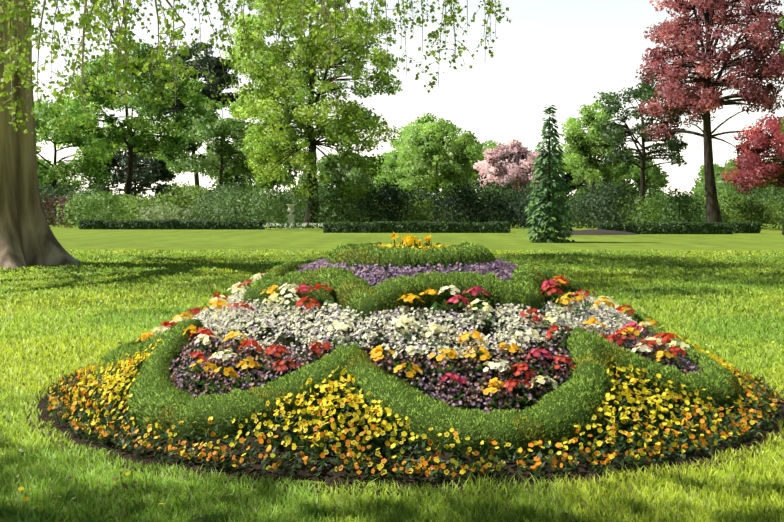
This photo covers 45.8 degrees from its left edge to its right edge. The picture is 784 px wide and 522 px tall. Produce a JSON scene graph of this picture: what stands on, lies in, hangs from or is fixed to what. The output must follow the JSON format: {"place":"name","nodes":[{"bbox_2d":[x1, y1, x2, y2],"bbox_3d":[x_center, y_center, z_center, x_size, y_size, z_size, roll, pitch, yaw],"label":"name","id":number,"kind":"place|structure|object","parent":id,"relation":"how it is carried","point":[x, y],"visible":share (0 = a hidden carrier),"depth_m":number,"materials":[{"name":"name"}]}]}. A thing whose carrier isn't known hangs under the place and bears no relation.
{"place":"outdoors","nodes":[
{"label":"outdoors","id":0,"kind":"place"},
{"bbox_2d":[78,130,175,195],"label":"thin tree leaves","id":1,"kind":"object","parent":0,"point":[143,182],"visible":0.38,"depth_m":165.67,"materials":[{"name":"green plant"}]},
{"bbox_2d":[91,140,172,196],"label":"tree leaves","id":2,"kind":"object","parent":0,"point":[157,173],"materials":[{"name":"green plant"}]},
{"bbox_2d":[298,153,366,192],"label":"tree leaves","id":3,"kind":"object","parent":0,"point":[324,162],"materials":[{"name":"green plant"}]},
{"bbox_2d":[296,151,382,190],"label":"thin tree leaves","id":4,"kind":"object","parent":3,"relation":"attached to","point":[359,175],"visible":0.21,"depth_m":165.49,"materials":[{"name":"green plant"}]},
{"bbox_2d":[0,209,783,521],"bbox_3d":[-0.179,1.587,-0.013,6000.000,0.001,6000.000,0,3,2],"label":"lawn ground","id":5,"kind":"structure","parent":0,"point":[318,239],"depth_m":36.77,"materials":[{"name":"green plant"}]},
{"bbox_2d":[37,160,80,190],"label":"tree leaves","id":6,"kind":"object","parent":5,"relation":"on","point":[69,182],"depth_m":157.77,"materials":[{"name":"green plant"}]},
{"bbox_2d":[37,159,74,194],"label":"thin tree leaves","id":7,"kind":"object","parent":6,"relation":"attached to","point":[46,164],"depth_m":156.97,"materials":[{"name":"green plant"}]},
{"bbox_2d":[35,107,114,223],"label":"tree","id":8,"kind":"object","parent":5,"relation":"on","point":[85,159],"depth_m":85.31,"materials":[{"name":"green plant"}]},
{"bbox_2d":[34,98,113,184],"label":"thin tree leaves","id":9,"kind":"object","parent":8,"relation":"attached to","point":[43,113],"visible":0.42,"depth_m":83.24,"materials":[{"name":"green plant"}]},
{"bbox_2d":[78,219,95,228],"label":"box hedge","id":10,"kind":"object","parent":5,"relation":"on","point":[81,221],"depth_m":67.32,"materials":[{"name":"green plant"}]},
{"bbox_2d":[68,42,203,195],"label":"chestnut tree","id":11,"kind":"object","parent":5,"relation":"on","point":[143,50],"depth_m":90.28,"materials":[{"name":"green plant"}]},
{"bbox_2d":[52,39,206,161],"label":"chestnut leaves","id":12,"kind":"object","parent":11,"relation":"attached to","point":[147,85],"visible":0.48,"depth_m":88.60,"materials":[{"name":"green plant"}]},
{"bbox_2d":[92,218,265,229],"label":"box hedge","id":13,"kind":"object","parent":5,"relation":"on","point":[248,223],"depth_m":66.77,"materials":[{"name":"green plant"}]},
{"bbox_2d":[152,52,236,191],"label":"pine tree","id":14,"kind":"object","parent":5,"relation":"on","point":[224,67],"depth_m":114.40,"materials":[{"name":"green plant"}]},
{"bbox_2d":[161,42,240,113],"bbox_3d":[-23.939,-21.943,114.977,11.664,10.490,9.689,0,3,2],"label":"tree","id":15,"kind":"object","parent":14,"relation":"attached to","point":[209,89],"visible":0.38,"depth_m":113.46,"materials":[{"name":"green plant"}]},
{"bbox_2d":[177,106,273,194],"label":"tree","id":16,"kind":"object","parent":5,"relation":"on","point":[219,148],"depth_m":104.76,"materials":[{"name":"green plant"}]},
{"bbox_2d":[152,97,281,177],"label":"thin tree leaves","id":17,"kind":"object","parent":16,"relation":"attached to","point":[200,130],"visible":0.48,"depth_m":104.00,"materials":[{"name":"green plant"}]},
{"bbox_2d":[203,142,291,192],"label":"tree leaves","id":18,"kind":"object","parent":5,"relation":"on","point":[273,182],"depth_m":158.73,"materials":[{"name":"green plant"}]},
{"bbox_2d":[209,140,303,191],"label":"thin tree leaves","id":19,"kind":"object","parent":18,"relation":"attached to","point":[226,176],"visible":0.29,"depth_m":160.16,"materials":[{"name":"green plant"}]},
{"bbox_2d":[0,0,510,268],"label":"plane tree","id":20,"kind":"object","parent":5,"relation":"on","point":[192,71],"depth_m":18.55,"materials":[{"name":"green plant"}]},
{"bbox_2d":[286,204,295,228],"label":"stone urn","id":21,"kind":"object","parent":5,"relation":"on","point":[291,215],"visible":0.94,"depth_m":69.27,"materials":[{"name":"beige stone"}]},
{"bbox_2d":[262,222,323,228],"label":"white flowers","id":22,"kind":"object","parent":5,"relation":"on","point":[294,225],"visible":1,"depth_m":64.79,"materials":[{"name":"white plant"}]},
{"bbox_2d":[219,0,402,223],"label":"beech tree","id":23,"kind":"object","parent":5,"relation":"on","point":[256,74],"depth_m":73.57,"materials":[{"name":"green plant"}]},
{"bbox_2d":[0,254,773,504],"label":"dandelions and daisies","id":24,"kind":"object","parent":5,"relation":"on","point":[28,498],"visible":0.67,"depth_m":5.30,"materials":[{"name":"yellow plant"}]},
{"bbox_2d":[0,298,781,521],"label":"lawn leaf litter","id":25,"kind":"object","parent":5,"relation":"on","point":[126,487],"visible":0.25,"depth_m":5.16,"materials":[{"name":"brown plant"}]},
{"bbox_2d":[24,231,783,495],"bbox_3d":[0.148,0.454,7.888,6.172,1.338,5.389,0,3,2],"label":"bed","id":26,"kind":"object","parent":5,"relation":"on","point":[623,327],"depth_m":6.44,"materials":[{"name":"plant"}]},
{"bbox_2d":[324,240,496,272],"bbox_3d":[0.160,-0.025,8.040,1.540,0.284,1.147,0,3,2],"label":"hedge","id":27,"kind":"object","parent":26,"relation":"on","point":[345,247],"visible":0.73,"depth_m":7.70,"materials":[{"name":"green plant"}]},
{"bbox_2d":[244,258,579,326],"bbox_3d":[0.218,0.209,8.251,2.960,0.424,3.002,0,3,2],"label":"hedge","id":28,"kind":"object","parent":26,"relation":"on","point":[367,305],"visible":0.31,"depth_m":7.09,"materials":[{"name":"green plant"}]},
{"bbox_2d":[241,259,580,322],"bbox_3d":[0.207,0.212,7.873,2.989,0.406,2.258,0,3,2],"label":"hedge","id":29,"kind":"object","parent":28,"relation":"on","point":[290,273],"visible":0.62,"depth_m":7.19,"materials":[{"name":"green plant"}]},
{"bbox_2d":[98,309,737,459],"bbox_3d":[0.078,0.741,8.326,5.381,0.686,5.446,0,3,2],"label":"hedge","id":30,"kind":"object","parent":26,"relation":"on","point":[527,425],"visible":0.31,"depth_m":6.02,"materials":[{"name":"green plant"}]},
{"bbox_2d":[94,308,742,458],"bbox_3d":[0.058,0.773,7.570,5.392,0.656,3.947,0,3,2],"label":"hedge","id":31,"kind":"object","parent":30,"relation":"on","point":[163,366],"visible":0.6,"depth_m":6.19,"materials":[{"name":"green plant"}]},
{"bbox_2d":[38,173,783,228],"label":"border shrub","id":32,"kind":"object","parent":5,"relation":"on","point":[605,203],"visible":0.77,"depth_m":73.35,"materials":[{"name":"green plant"}]},
{"bbox_2d":[374,167,449,193],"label":"tree leaves","id":33,"kind":"object","parent":5,"relation":"on","point":[427,190],"depth_m":152.03,"materials":[{"name":"green plant"}]},
{"bbox_2d":[370,150,458,197],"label":"thin tree leaves","id":34,"kind":"object","parent":33,"relation":"attached to","point":[425,190],"depth_m":152.07,"materials":[{"name":"green plant"}]},
{"bbox_2d":[323,220,510,232],"bbox_3d":[1.533,-2.174,58.293,11.755,0.870,1.208,0,3,2],"label":"box hedge","id":35,"kind":"object","parent":5,"relation":"on","point":[490,226],"depth_m":57.81,"materials":[{"name":"green plant"}]},
{"bbox_2d":[406,129,467,196],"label":"tree branches","id":36,"kind":"object","parent":5,"relation":"on","point":[436,169],"visible":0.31,"depth_m":93.41,"materials":[{"name":"brown plant"}]},
{"bbox_2d":[394,117,482,191],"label":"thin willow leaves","id":37,"kind":"object","parent":36,"relation":"on","point":[464,169],"visible":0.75,"depth_m":92.66,"materials":[{"name":"green plant"}]},
{"bbox_2d":[407,113,470,183],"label":"willow tree leaves","id":38,"kind":"object","parent":36,"relation":"attached to","point":[429,149],"visible":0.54,"depth_m":91.75,"materials":[{"name":"green plant"}]},
{"bbox_2d":[478,138,547,219],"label":"blossom tree","id":39,"kind":"object","parent":5,"relation":"on","point":[495,153],"depth_m":81.14,"materials":[{"name":"pink plant"}]},
{"bbox_2d":[473,143,547,192],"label":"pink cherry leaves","id":40,"kind":"object","parent":39,"relation":"attached to","point":[490,167],"visible":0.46,"depth_m":80.69,"materials":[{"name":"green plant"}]},
{"bbox_2d":[521,105,574,242],"bbox_3d":[7.111,-3.835,42.194,2.524,6.447,2.530,0,3,2],"label":"spruce","id":41,"kind":"object","parent":5,"relation":"on","point":[543,191],"depth_m":41.94,"materials":[{"name":"green plant"}]},
{"bbox_2d":[516,155,579,193],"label":"tree leaves","id":42,"kind":"object","parent":5,"relation":"on","point":[558,182],"depth_m":161.10,"materials":[{"name":"green plant"}]},
{"bbox_2d":[526,149,589,194],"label":"thin tree leaves","id":43,"kind":"object","parent":42,"relation":"attached to","point":[570,179],"visible":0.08,"depth_m":162.33,"materials":[{"name":"green plant"}]},
{"bbox_2d":[556,101,632,196],"bbox_3d":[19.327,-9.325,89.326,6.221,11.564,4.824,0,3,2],"label":"pale tree","id":44,"kind":"object","parent":5,"relation":"on","point":[587,117],"depth_m":88.07,"materials":[{"name":"green plant"}]},
{"bbox_2d":[558,229,636,234],"bbox_3d":[11.914,-1.724,55.001,5.200,0.296,3.600,0,3,2],"label":"mulch mound","id":45,"kind":"object","parent":5,"relation":"on","point":[594,232],"visible":0.81,"depth_m":53.88,"materials":[{"name":"brown soil"}]},
{"bbox_2d":[576,158,659,197],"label":"tree leaves","id":46,"kind":"object","parent":5,"relation":"on","point":[646,180],"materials":[{"name":"green plant"}]},
{"bbox_2d":[583,154,669,197],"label":"thin tree leaves","id":47,"kind":"object","parent":46,"relation":"attached to","point":[661,180],"visible":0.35,"depth_m":168.80,"materials":[{"name":"green plant"}]},
{"bbox_2d":[593,75,686,222],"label":"sparse oak tree","id":48,"kind":"object","parent":5,"relation":"on","point":[643,157],"depth_m":71.64,"materials":[{"name":"green plant"}]},
{"bbox_2d":[594,72,689,165],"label":"sparse oak leaves","id":49,"kind":"object","parent":48,"relation":"on","point":[613,135],"visible":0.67,"depth_m":70.85,"materials":[{"name":"green plant"}]},
{"bbox_2d":[596,221,734,233],"bbox_3d":[16.310,-1.996,55.459,8.044,0.843,1.230,0,3,2],"label":"box hedge","id":50,"kind":"object","parent":5,"relation":"on","point":[640,225],"depth_m":54.97,"materials":[{"name":"green plant"}]},
{"bbox_2d":[635,0,783,222],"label":"copper beech tree","id":51,"kind":"object","parent":5,"relation":"on","point":[713,213],"depth_m":66.87,"materials":[{"name":"red plant"}]},
{"bbox_2d":[636,0,783,152],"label":"copper beech leaves","id":52,"kind":"object","parent":51,"relation":"on","point":[667,93],"visible":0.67,"depth_m":64.20,"materials":[{"name":"red plant"}]},
{"bbox_2d":[730,221,760,232],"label":"box hedge leaves","id":53,"kind":"object","parent":5,"relation":"on","point":[741,228],"depth_m":56.65,"materials":[{"name":"green plant"}]},
{"bbox_2d":[733,127,783,230],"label":"maple tree","id":54,"kind":"object","parent":5,"relation":"on","point":[743,188],"depth_m":62.32,"materials":[{"name":"red plant"}]},
{"bbox_2d":[720,113,783,187],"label":"red maple leaves","id":55,"kind":"object","parent":54,"relation":"attached to","point":[753,169],"visible":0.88,"depth_m":61.13,"materials":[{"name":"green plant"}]},
{"bbox_3d":[25.852,-8.742,50.310,7.822,14.945,7.916,0,3,2],"label":"tree","id":56,"kind":"object","parent":5,"relation":"on","visible":0},
{"bbox_2d":[778,17,783,137],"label":"thin tree leaves","id":57,"kind":"object","parent":56,"relation":"on","point":[781,53],"visible":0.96,"depth_m":52.17,"materials":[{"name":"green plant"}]},
{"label":"willow wood","id":58,"kind":"object","parent":5,"relation":"on","visible":0},
{"bbox_2d":[432,138,503,190],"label":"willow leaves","id":59,"kind":"object","parent":58,"relation":"on","point":[478,146],"visible":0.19,"depth_m":96.90,"materials":[{"name":"green plant"}]},
{"bbox_2d":[450,137,486,184],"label":"willow tree leaves","id":60,"kind":"object","parent":58,"relation":"attached to","point":[473,161],"visible":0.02,"depth_m":97.17,"materials":[{"name":"green plant"}]},
{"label":"willow wood","id":61,"kind":"object","parent":5,"relation":"on","visible":0},
{"bbox_2d":[377,134,444,188],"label":"willow tree leaves","id":62,"kind":"object","parent":61,"relation":"attached to","point":[433,185],"visible":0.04,"depth_m":106.67,"materials":[{"name":"green plant"}]},
{"bbox_2d":[375,125,450,189],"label":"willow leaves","id":63,"kind":"object","parent":61,"relation":"on","point":[391,157],"visible":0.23,"depth_m":106.73,"materials":[{"name":"green plant"}]},
{"bbox_2d":[31,0,783,207],"label":"sky","id":64,"kind":"structure","parent":0,"point":[559,53],"materials":[{"name":"white"}]},
{"bbox_2d":[691,172,767,196],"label":"tree leaves","id":65,"kind":"object","parent":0,"point":[721,178],"depth_m":159.77,"materials":[{"name":"green plant"}]},
{"bbox_2d":[691,159,783,198],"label":"thin tree leaves","id":66,"kind":"object","parent":65,"relation":"attached to","point":[699,187],"visible":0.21,"depth_m":161.25,"materials":[{"name":"green plant"}]}
]}

